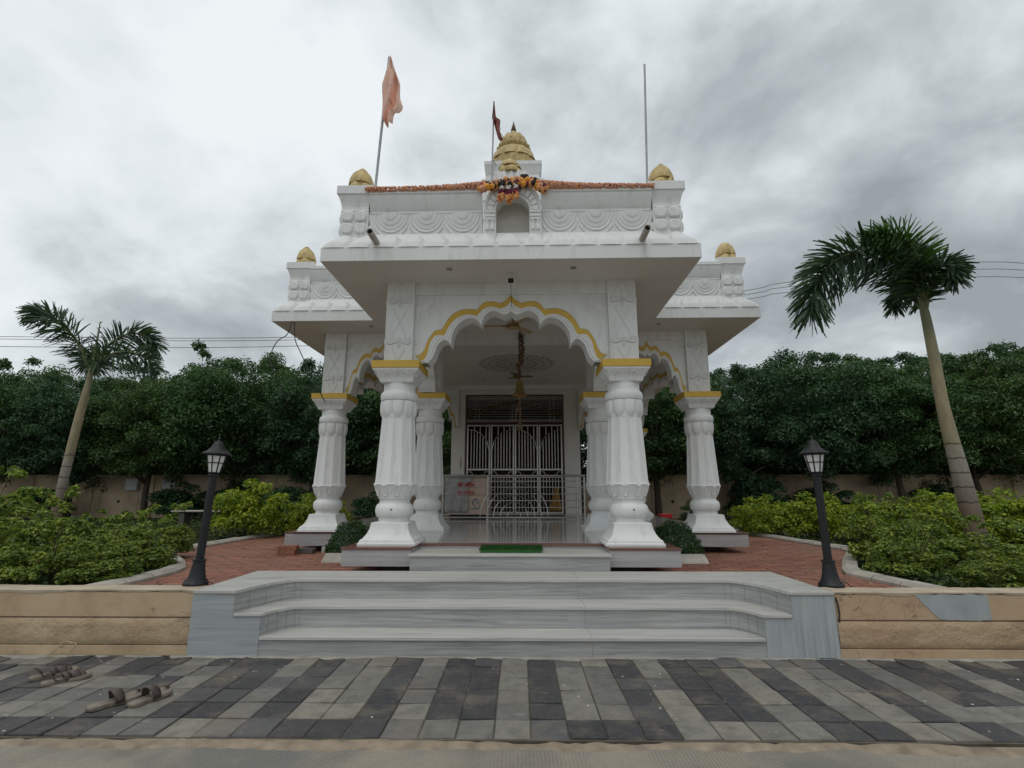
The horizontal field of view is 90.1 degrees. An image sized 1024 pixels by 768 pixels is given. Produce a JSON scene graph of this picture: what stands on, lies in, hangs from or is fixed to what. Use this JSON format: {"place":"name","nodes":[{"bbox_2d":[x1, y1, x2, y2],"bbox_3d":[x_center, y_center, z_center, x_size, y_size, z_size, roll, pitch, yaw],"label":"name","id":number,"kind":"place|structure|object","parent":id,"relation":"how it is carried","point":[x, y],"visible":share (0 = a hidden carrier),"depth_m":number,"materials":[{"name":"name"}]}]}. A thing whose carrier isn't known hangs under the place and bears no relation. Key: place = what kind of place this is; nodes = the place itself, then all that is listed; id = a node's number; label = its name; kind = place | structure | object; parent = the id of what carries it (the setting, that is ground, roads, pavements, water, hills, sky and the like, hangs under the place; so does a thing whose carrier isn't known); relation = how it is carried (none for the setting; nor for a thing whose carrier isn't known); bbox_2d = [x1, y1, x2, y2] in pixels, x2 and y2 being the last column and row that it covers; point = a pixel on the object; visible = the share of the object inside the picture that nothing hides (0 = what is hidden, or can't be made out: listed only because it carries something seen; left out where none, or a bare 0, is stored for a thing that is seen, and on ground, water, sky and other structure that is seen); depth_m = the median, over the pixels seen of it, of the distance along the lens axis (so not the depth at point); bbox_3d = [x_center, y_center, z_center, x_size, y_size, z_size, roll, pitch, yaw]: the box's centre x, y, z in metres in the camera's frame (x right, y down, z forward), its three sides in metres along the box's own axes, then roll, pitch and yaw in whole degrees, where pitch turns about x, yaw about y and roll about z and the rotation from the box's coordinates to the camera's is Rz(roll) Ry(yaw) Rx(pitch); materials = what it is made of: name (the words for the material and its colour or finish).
{"place":"outdoors","nodes":[
{"label":"outdoors","id":0,"kind":"place"},
{"bbox_2d":[2,518,1001,587],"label":"garden soil","id":1,"kind":"structure","parent":0,"point":[25,519],"depth_m":12.52,"materials":[{"name":"brown soil"}]},
{"bbox_2d":[0,465,31,524],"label":"rose bush","id":2,"kind":"object","parent":1,"relation":"on","point":[14,471],"visible":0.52,"depth_m":8.95,"materials":[{"name":"green plant"}]},
{"bbox_2d":[0,506,39,549],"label":"rose bush","id":3,"kind":"object","parent":1,"relation":"on","point":[25,511],"visible":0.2,"depth_m":7.63,"materials":[{"name":"green plant"}]},
{"bbox_2d":[0,524,48,583],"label":"rose bush","id":4,"kind":"object","parent":1,"relation":"on","point":[10,562],"visible":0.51,"depth_m":6.11,"materials":[{"name":"green plant"}]},
{"bbox_2d":[3,488,76,519],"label":"dark bush","id":5,"kind":"object","parent":1,"relation":"on","point":[39,500],"visible":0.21,"depth_m":19.95,"materials":[{"name":"green plant"}]},
{"bbox_2d":[0,355,87,486],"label":"leafy tree","id":6,"kind":"object","parent":1,"relation":"on","point":[7,385],"visible":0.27,"depth_m":21.28,"materials":[{"name":"green plant"}]},
{"bbox_2d":[3,499,92,547],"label":"rose bush","id":7,"kind":"object","parent":1,"relation":"on","point":[64,505],"visible":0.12,"depth_m":8.56,"materials":[{"name":"green plant"}]},
{"bbox_2d":[0,484,96,566],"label":"rose bush","id":8,"kind":"object","parent":1,"relation":"on","point":[38,539],"visible":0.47,"depth_m":7.15,"materials":[{"name":"green plant"}]},
{"bbox_2d":[0,365,98,474],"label":"leafy tree","id":9,"kind":"object","parent":1,"relation":"on","point":[64,380],"visible":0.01,"depth_m":26.01,"materials":[{"name":"green plant"}]},
{"bbox_2d":[0,516,99,584],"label":"rose bush","id":10,"kind":"object","parent":1,"relation":"on","point":[41,554],"visible":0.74,"depth_m":5.99,"materials":[{"name":"green plant"}]},
{"bbox_2d":[0,373,146,518],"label":"leafy tree","id":11,"kind":"object","parent":1,"relation":"on","point":[51,396],"visible":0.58,"depth_m":19.68,"materials":[{"name":"green plant"}]},
{"bbox_2d":[0,546,178,584],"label":"ground cover","id":12,"kind":"object","parent":1,"relation":"on","point":[37,581],"visible":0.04,"depth_m":6.01,"materials":[{"name":"green plant"}]},
{"bbox_2d":[15,299,169,517],"bbox_3d":[-9.063,0.780,11.209,3.743,5.430,1.987,-3,-12,15],"label":"foxtail palm","id":13,"kind":"object","parent":1,"relation":"on","point":[94,361],"visible":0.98,"depth_m":11.28,"materials":[{"name":"green plant"}]},
{"bbox_2d":[44,512,143,566],"bbox_3d":[-5.809,2.232,7.115,1.185,0.888,1.115,9,-15,-35],"label":"rose bush","id":14,"kind":"object","parent":1,"relation":"on","point":[120,518],"visible":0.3,"depth_m":7.17,"materials":[{"name":"green plant"}]},
{"bbox_2d":[56,538,143,583],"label":"rose bush","id":15,"kind":"object","parent":1,"relation":"on","point":[92,566],"visible":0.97,"depth_m":6.04,"materials":[{"name":"green plant"}]},
{"bbox_2d":[68,508,154,546],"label":"rose bush","id":16,"kind":"object","parent":1,"relation":"on","point":[127,524],"visible":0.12,"depth_m":8.67,"materials":[{"name":"green plant"}]},
{"bbox_2d":[46,363,184,474],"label":"leafy tree","id":17,"kind":"object","parent":1,"relation":"on","point":[128,369],"visible":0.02,"depth_m":25.02,"materials":[{"name":"green plant"}]},
{"bbox_2d":[104,526,179,571],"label":"rose bush","id":18,"kind":"object","parent":1,"relation":"on","point":[163,552],"visible":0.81,"depth_m":6.94,"materials":[{"name":"green plant"}]},
{"bbox_2d":[73,372,217,517],"bbox_3d":[-14.611,2.494,20.863,5.833,6.120,4.888,-5,-13,23],"label":"leafy tree","id":19,"kind":"object","parent":1,"relation":"on","point":[145,459],"visible":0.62,"depth_m":19.80,"materials":[{"name":"green plant"}]},
{"bbox_2d":[119,501,194,553],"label":"rose bush","id":20,"kind":"object","parent":1,"relation":"on","point":[182,530],"visible":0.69,"depth_m":8.22,"materials":[{"name":"green plant"}]},
{"bbox_2d":[144,481,214,519],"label":"dark bush","id":21,"kind":"object","parent":1,"relation":"on","point":[164,499],"visible":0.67,"depth_m":19.78,"materials":[{"name":"green plant"}]},
{"bbox_2d":[86,530,285,584],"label":"kerb","id":22,"kind":"structure","parent":1,"relation":"on","point":[172,569],"depth_m":6.65,"materials":[{"name":"concrete"}]},
{"bbox_2d":[137,369,262,474],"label":"leafy tree","id":23,"kind":"object","parent":1,"relation":"on","point":[201,472],"visible":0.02,"depth_m":23.06,"materials":[{"name":"green plant"}]},
{"bbox_2d":[171,510,229,530],"bbox_3d":[-8.783,3.934,14.622,1.800,0.620,0.400,0,-12,1],"label":"garden bench","id":24,"kind":"object","parent":1,"relation":"on","point":[183,518],"visible":0.35,"depth_m":14.52,"materials":[{"name":"concrete"}]},
{"bbox_2d":[62,516,362,546],"bbox_3d":[-10.602,4.075,14.343,10.557,0.335,10.668,0,-12,1],"label":"ground cover","id":25,"kind":"object","parent":1,"relation":"on","point":[195,526],"visible":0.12,"depth_m":14.66,"materials":[{"name":"green plant"}]},
{"bbox_2d":[147,339,316,497],"bbox_3d":[-11.438,2.042,21.290,5.888,7.212,6.550,-8,-14,34],"label":"leafy tree","id":26,"kind":"object","parent":1,"relation":"on","point":[230,423],"visible":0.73,"depth_m":19.60,"materials":[{"name":"green plant"}]},
{"bbox_2d":[211,479,269,515],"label":"dark bush","id":27,"kind":"object","parent":1,"relation":"on","point":[242,488],"visible":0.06,"depth_m":20.58,"materials":[{"name":"green plant"}]},
{"bbox_2d":[210,477,296,535],"bbox_3d":[-6.266,3.020,12.246,2.333,1.542,1.902,0,-12,1],"label":"hedge shrub","id":28,"kind":"object","parent":1,"relation":"on","point":[244,509],"visible":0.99,"depth_m":11.98,"materials":[{"name":"green plant"}]},
{"bbox_2d":[261,484,313,515],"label":"dark bush","id":29,"kind":"object","parent":1,"relation":"on","point":[294,493],"visible":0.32,"depth_m":18.88,"materials":[{"name":"green plant"}]},
{"bbox_2d":[276,492,315,532],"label":"hedge shrub","id":30,"kind":"object","parent":1,"relation":"on","point":[305,506],"visible":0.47,"depth_m":12.79,"materials":[{"name":"green plant"}]},
{"bbox_2d":[227,364,369,474],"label":"leafy tree","id":31,"kind":"object","parent":1,"relation":"on","point":[315,442],"visible":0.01,"depth_m":24.21,"materials":[{"name":"green plant"}]},
{"bbox_2d":[242,357,381,497],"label":"leafy tree","id":32,"kind":"object","parent":1,"relation":"on","point":[303,454],"visible":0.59,"depth_m":19.65,"materials":[{"name":"green plant"}]},
{"bbox_2d":[323,517,369,552],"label":"clipped bush","id":33,"kind":"object","parent":1,"relation":"on","point":[357,529],"visible":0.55,"depth_m":8.34,"materials":[{"name":"green plant"}]},
{"bbox_2d":[350,491,379,517],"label":"dark bush","id":34,"kind":"object","parent":1,"relation":"on","point":[367,506],"visible":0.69,"depth_m":18.86,"materials":[{"name":"green plant"}]},
{"bbox_2d":[345,389,451,476],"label":"leafy tree","id":35,"kind":"object","parent":1,"relation":"on","point":[372,456],"visible":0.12,"depth_m":19.73,"materials":[{"name":"green plant"}]},
{"bbox_2d":[442,409,451,478],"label":"leafy tree","id":36,"kind":"object","parent":1,"relation":"on","point":[446,453],"visible":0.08,"depth_m":20.20,"materials":[{"name":"green plant"}]},
{"bbox_2d":[0,474,1023,517],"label":"boundary wall","id":37,"kind":"structure","parent":1,"relation":"on","point":[115,498],"depth_m":21.54,"materials":[{"name":"paint"}]},
{"bbox_2d":[271,121,760,570],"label":"temple","id":38,"kind":"structure","parent":1,"relation":"on","point":[624,323],"depth_m":7.77,"materials":[{"name":"stone"}]},
{"bbox_2d":[374,55,402,186],"bbox_3d":[-2.043,-3.643,8.260,0.502,3.891,0.241,0,-12,1],"label":"flag","id":39,"kind":"object","parent":38,"relation":"on","point":[392,105],"visible":0.96,"depth_m":8.45,"materials":[{"name":"fabric"}]},
{"bbox_2d":[364,180,485,191],"bbox_3d":[-1.242,-2.849,7.375,1.772,0.154,0.132,0,-12,1],"label":"marigold garland","id":40,"kind":"object","parent":38,"relation":"attached to","point":[462,186],"visible":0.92,"depth_m":7.35},
{"bbox_2d":[491,101,505,180],"bbox_3d":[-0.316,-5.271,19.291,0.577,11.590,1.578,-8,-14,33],"label":"flag","id":41,"kind":"object","parent":38,"relation":"on","point":[496,121],"visible":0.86,"depth_m":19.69,"materials":[{"name":"grey metal"}]},
{"bbox_2d":[484,317,532,333],"bbox_3d":[-0.086,-1.123,9.104,0.916,0.292,1.001,0,-12,1],"label":"ceiling fan","id":42,"kind":"object","parent":38,"relation":"hanging from","point":[512,325],"visible":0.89,"depth_m":9.08,"materials":[{"name":"gold metal"}]},
{"bbox_2d":[479,544,542,552],"bbox_3d":[-0.010,2.206,6.866,0.859,0.069,0.537,0,-12,1],"label":"doormat","id":43,"kind":"object","parent":38,"relation":"on","point":[504,548],"visible":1,"depth_m":6.70,"materials":[{"name":"green fabric"}]},
{"bbox_2d":[477,174,548,204],"bbox_3d":[0.017,-2.779,7.296,1.018,0.468,0.155,0,-12,1],"label":"flower bunch","id":44,"kind":"object","parent":38,"relation":"hanging from","point":[516,183],"visible":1,"depth_m":7.26,"materials":[{"name":"orange plant"}]},
{"bbox_2d":[441,474,585,519],"bbox_3d":[0.035,2.910,13.185,3.760,1.132,0.100,0,-12,1],"label":"railing","id":45,"kind":"object","parent":38,"relation":"on","point":[487,516],"visible":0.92,"depth_m":13.15,"materials":[{"name":"silver metal"}]},
{"bbox_2d":[445,477,489,518],"bbox_3d":[-1.175,3.017,13.594,1.150,1.091,0.519,0,-12,1],"label":"banner","id":46,"kind":"object","parent":45,"relation":"attached to","point":[464,497],"visible":0.77,"depth_m":13.38,"materials":[{"name":"white plastic"}]},
{"bbox_2d":[468,400,560,416],"bbox_3d":[0.081,0.761,16.004,2.901,0.545,0.095,0,-12,1],"label":"dry garland","id":47,"kind":"object","parent":38,"relation":"hanging from","point":[507,403],"visible":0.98,"depth_m":15.99},
{"bbox_2d":[513,331,526,430],"bbox_3d":[0.149,-0.080,9.965,0.284,1.986,0.284,0,-12,1],"label":"temple bell","id":48,"kind":"object","parent":38,"relation":"hanging from","point":[519,393],"visible":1,"depth_m":9.92,"materials":[{"name":"gold metal"}]},
{"bbox_2d":[549,486,561,510],"bbox_3d":[1.299,3.449,15.393,0.383,0.721,0.053,0,-12,1],"label":"hanging cloth","id":49,"kind":"object","parent":38,"relation":"on","point":[555,503],"visible":0.78,"depth_m":15.37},
{"bbox_2d":[540,180,654,188],"bbox_3d":[1.190,-2.862,7.314,1.702,0.156,0.132,0,-12,1],"label":"marigold garland","id":50,"kind":"object","parent":38,"relation":"attached to","point":[552,184],"visible":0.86,"depth_m":7.29},
{"bbox_2d":[643,64,647,182],"bbox_3d":[2.134,-3.540,8.142,0.178,3.640,0.082,0,-12,1],"label":"bare pole","id":51,"kind":"object","parent":38,"relation":"on","point":[645,112],"visible":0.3,"depth_m":8.27,"materials":[{"name":"grey metal"}]},
{"bbox_2d":[580,422,587,509],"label":"leafy tree","id":52,"kind":"object","parent":1,"relation":"on","point":[583,440],"visible":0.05,"depth_m":20.79,"materials":[{"name":"green plant"}]},
{"bbox_2d":[654,518,706,556],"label":"clipped bush","id":53,"kind":"object","parent":1,"relation":"on","point":[688,534],"visible":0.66,"depth_m":8.13,"materials":[{"name":"green plant"}]},
{"bbox_2d":[642,381,725,515],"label":"leafy tree","id":54,"kind":"object","parent":1,"relation":"on","point":[664,443],"visible":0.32,"depth_m":19.57,"materials":[{"name":"green plant"}]},
{"bbox_2d":[660,367,799,474],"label":"leafy tree","id":55,"kind":"object","parent":1,"relation":"on","point":[742,395],"visible":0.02,"depth_m":24.11,"materials":[{"name":"green plant"}]},
{"bbox_2d":[656,362,820,518],"bbox_3d":[9.005,2.360,20.639,6.347,6.304,5.282,-3,-12,14],"label":"leafy tree","id":56,"kind":"object","parent":1,"relation":"on","point":[732,430],"visible":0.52,"depth_m":19.78,"materials":[{"name":"green plant"}]},
{"bbox_2d":[721,474,795,515],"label":"dark bush","id":57,"kind":"object","parent":1,"relation":"on","point":[744,487],"visible":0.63,"depth_m":19.66,"materials":[{"name":"green plant"}]},
{"bbox_2d":[727,494,803,535],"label":"hedge shrub","id":58,"kind":"object","parent":1,"relation":"on","point":[766,517],"visible":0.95,"depth_m":12.54,"materials":[{"name":"green plant"}]},
{"bbox_2d":[778,491,850,538],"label":"hedge shrub","id":59,"kind":"object","parent":1,"relation":"on","point":[806,515],"visible":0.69,"depth_m":11.96,"materials":[{"name":"green plant"}]},
{"bbox_2d":[740,352,892,474],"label":"leafy tree","id":60,"kind":"object","parent":1,"relation":"on","point":[847,356],"visible":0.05,"depth_m":24.20,"materials":[{"name":"green plant"}]},
{"bbox_2d":[732,347,904,487],"bbox_3d":[12.220,1.986,20.824,5.912,7.124,7.098,-6,-13,25],"label":"leafy tree","id":61,"kind":"object","parent":1,"relation":"on","point":[824,384],"visible":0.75,"depth_m":19.11,"materials":[{"name":"green plant"}]},
{"bbox_2d":[792,480,855,515],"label":"dark bush","id":62,"kind":"object","parent":1,"relation":"on","point":[845,494],"visible":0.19,"depth_m":19.81,"materials":[{"name":"green plant"}]},
{"bbox_2d":[736,529,943,587],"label":"kerb","id":63,"kind":"structure","parent":1,"relation":"on","point":[850,567],"depth_m":6.61,"materials":[{"name":"concrete"}]},
{"bbox_2d":[685,517,1014,549],"bbox_3d":[10.929,4.050,14.218,10.496,0.329,10.371,0,-12,1],"label":"ground cover","id":64,"kind":"object","parent":1,"relation":"on","point":[839,541],"visible":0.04,"depth_m":11.58,"materials":[{"name":"green plant"}]},
{"bbox_2d":[828,499,905,538],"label":"hedge shrub","id":65,"kind":"object","parent":1,"relation":"on","point":[876,508],"visible":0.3,"depth_m":10.93,"materials":[{"name":"green plant"}]},
{"bbox_2d":[836,491,933,563],"bbox_3d":[5.524,2.187,7.574,1.116,1.193,1.186,11,-16,-43],"label":"shrub","id":66,"kind":"object","parent":1,"relation":"on","point":[867,542],"visible":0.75,"depth_m":7.50,"materials":[{"name":"green plant"}]},
{"bbox_2d":[783,214,993,555],"bbox_3d":[6.149,0.039,8.647,3.008,5.846,1.920,0,-12,1],"label":"foxtail palm","id":67,"kind":"object","parent":1,"relation":"on","point":[913,269],"visible":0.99,"depth_m":8.61,"materials":[{"name":"green plant"}]},
{"bbox_2d":[816,352,992,505],"bbox_3d":[15.383,2.171,20.626,6.093,6.671,5.462,-9,-15,36],"label":"leafy tree","id":68,"kind":"object","parent":1,"relation":"on","point":[893,379],"visible":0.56,"depth_m":19.49,"materials":[{"name":"green plant"}]},
{"bbox_2d":[858,521,965,581],"bbox_3d":[5.019,2.151,6.493,1.054,0.782,0.992,-8,-14,33],"label":"shrub","id":69,"kind":"object","parent":1,"relation":"on","point":[924,562],"visible":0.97,"depth_m":6.40,"materials":[{"name":"green plant"}]},
{"bbox_2d":[882,494,967,556],"bbox_3d":[6.608,2.341,8.173,1.208,1.133,1.087,7,-14,-30],"label":"rose bush","id":70,"kind":"object","parent":1,"relation":"on","point":[902,500],"visible":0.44,"depth_m":8.09,"materials":[{"name":"green plant"}]},
{"bbox_2d":[839,351,1013,490],"bbox_3d":[18.802,2.488,25.303,6.575,7.996,8.592,-1,-12,5],"label":"leafy tree","id":71,"kind":"object","parent":1,"relation":"on","point":[897,357],"visible":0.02,"depth_m":23.90,"materials":[{"name":"green plant"}]},
{"bbox_2d":[907,478,954,503],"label":"dark bush","id":72,"kind":"object","parent":1,"relation":"on","point":[937,488],"visible":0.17,"depth_m":19.87,"materials":[{"name":"green plant"}]},
{"bbox_2d":[872,488,999,541],"bbox_3d":[8.075,2.614,9.691,2.291,1.257,1.868,4,-12,-17],"label":"hedge shrub","id":73,"kind":"object","parent":1,"relation":"on","point":[932,510],"visible":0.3,"depth_m":9.50,"materials":[{"name":"green plant"}]},
{"bbox_2d":[858,544,1023,587],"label":"ground cover","id":74,"kind":"object","parent":1,"relation":"on","point":[926,579],"visible":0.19,"depth_m":6.04,"materials":[{"name":"green plant"}]},
{"bbox_2d":[888,351,1023,496],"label":"leafy tree","id":75,"kind":"object","parent":1,"relation":"on","point":[987,387],"visible":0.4,"depth_m":19.46,"materials":[{"name":"green plant"}]},
{"bbox_2d":[927,514,1023,572],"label":"shrub","id":76,"kind":"object","parent":1,"relation":"on","point":[964,523],"visible":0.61,"depth_m":6.88,"materials":[{"name":"green plant"}]},
{"bbox_2d":[946,487,1023,547],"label":"hedge shrub","id":77,"kind":"object","parent":1,"relation":"on","point":[989,508],"visible":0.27,"depth_m":9.64,"materials":[{"name":"green plant"}]},
{"bbox_2d":[947,538,1023,587],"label":"rose bush","id":78,"kind":"object","parent":1,"relation":"on","point":[1013,575],"visible":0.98,"depth_m":5.74,"materials":[{"name":"green plant"}]},
{"bbox_2d":[968,339,1023,485],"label":"leafy tree","id":79,"kind":"object","parent":1,"relation":"on","point":[999,350],"visible":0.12,"depth_m":20.70,"materials":[{"name":"green plant"}]},
{"bbox_2d":[999,495,1023,545],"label":"hedge shrub","id":80,"kind":"object","parent":1,"relation":"on","point":[1018,505],"visible":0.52,"depth_m":9.39,"materials":[{"name":"green plant"}]},
{"bbox_2d":[0,745,1023,767],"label":"road","id":81,"kind":"structure","parent":0,"point":[15,756],"depth_m":3.15,"materials":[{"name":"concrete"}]},
{"bbox_2d":[0,738,1023,757],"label":"sand strip","id":82,"kind":"object","parent":81,"relation":"on","point":[737,747],"visible":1,"depth_m":3.30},
{"bbox_2d":[0,655,1023,746],"bbox_3d":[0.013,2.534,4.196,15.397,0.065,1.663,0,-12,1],"label":"footpath","id":83,"kind":"structure","parent":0,"point":[978,707],"depth_m":4.00,"materials":[{"name":"grey concrete"}]},
{"bbox_2d":[29,665,78,681],"bbox_3d":[-4.037,2.525,4.513,0.143,0.097,0.330,-11,-16,42],"label":"sandal","id":84,"kind":"object","parent":83,"relation":"on","point":[55,671],"visible":0.91,"depth_m":4.48,"materials":[{"name":"brown leather"}]},
{"bbox_2d":[40,669,91,687],"bbox_3d":[-3.819,2.500,4.392,0.148,0.097,0.340,-9,-15,38],"label":"sandal","id":85,"kind":"object","parent":83,"relation":"on","point":[72,675],"visible":1,"depth_m":4.36,"materials":[{"name":"brown leather"}]},
{"bbox_2d":[0,654,180,658],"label":"mortar strip","id":86,"kind":"object","parent":83,"relation":"on","point":[33,656],"visible":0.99,"depth_m":5.04,"materials":[{"name":"grey concrete"}]},
{"bbox_2d":[85,688,141,711],"bbox_3d":[-3.045,2.399,3.933,0.156,0.107,0.360,-8,-14,34],"label":"sandal","id":87,"kind":"object","parent":83,"relation":"on","point":[118,696],"visible":0.93,"depth_m":3.90,"materials":[{"name":"brown leather"}]},
{"bbox_2d":[126,684,172,707],"bbox_3d":[-2.824,2.412,3.999,0.143,0.107,0.330,-4,-12,16],"label":"sandal","id":88,"kind":"object","parent":83,"relation":"on","point":[156,693],"visible":1,"depth_m":3.98,"materials":[{"name":"brown leather"}]},
{"bbox_2d":[180,655,1023,661],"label":"mortar strip","id":89,"kind":"object","parent":83,"relation":"on","point":[526,658],"visible":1,"depth_m":4.98,"materials":[{"name":"grey concrete"}]},
{"bbox_2d":[0,262,1023,337],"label":"power line","id":90,"kind":"object","parent":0,"point":[288,337],"visible":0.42,"depth_m":31.66,"materials":[{"name":"grey metal"}]},
{"bbox_2d":[0,276,1023,347],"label":"power line","id":91,"kind":"object","parent":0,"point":[307,345],"visible":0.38,"depth_m":31.53,"materials":[{"name":"grey metal"}]},
{"bbox_2d":[0,0,1023,471],"label":"sky","id":92,"kind":"structure","parent":0,"point":[164,164],"materials":[{"name":"grey"}]},
{"bbox_2d":[132,534,898,587],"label":"courtyard paving","id":93,"kind":"structure","parent":0,"point":[228,558],"depth_m":7.79,"materials":[{"name":"red brick"}]},
{"bbox_2d":[321,553,340,562],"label":"kerb block","id":94,"kind":"structure","parent":93,"relation":"on","point":[331,557],"depth_m":7.80,"materials":[{"name":"stone"}]},
{"bbox_2d":[681,554,708,563],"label":"kerb block","id":95,"kind":"structure","parent":93,"relation":"on","point":[693,558],"depth_m":7.69,"materials":[{"name":"stone"}]},
{"bbox_2d":[20,269,1018,340],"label":"power line","id":96,"kind":"object","parent":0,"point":[279,340],"visible":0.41,"depth_m":31.59,"materials":[{"name":"grey metal"}]},
{"bbox_3d":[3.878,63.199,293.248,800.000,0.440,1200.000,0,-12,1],"label":"ground","id":97,"kind":"structure","parent":0,"visible":0},
{"bbox_2d":[0,584,209,655],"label":"plaster wall","id":98,"kind":"structure","parent":97,"relation":"on","point":[114,619],"depth_m":5.18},
{"bbox_2d":[182,437,231,586],"bbox_3d":[-3.359,1.403,5.667,0.328,1.637,0.305,-5,-13,24],"label":"garden lamp","id":99,"kind":"object","parent":98,"relation":"on","point":[217,453],"visible":0.98,"depth_m":5.63,"materials":[{"name":"black metal"}]},
{"bbox_2d":[186,571,840,659],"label":"marble steps","id":100,"kind":"structure","parent":97,"relation":"on","point":[542,614],"depth_m":5.38,"materials":[{"name":"white stone"}]},
{"bbox_2d":[820,587,1023,658],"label":"plaster wall","id":101,"kind":"structure","parent":97,"relation":"on","point":[951,622],"depth_m":5.04,"materials":[{"name":"beige stone"}]},
{"bbox_2d":[798,436,850,589],"bbox_3d":[3.420,1.377,5.576,0.392,1.627,0.296,0,-12,-6],"label":"garden lamp","id":102,"kind":"object","parent":101,"relation":"on","point":[813,452],"visible":0.97,"depth_m":5.54,"materials":[{"name":"black metal"}]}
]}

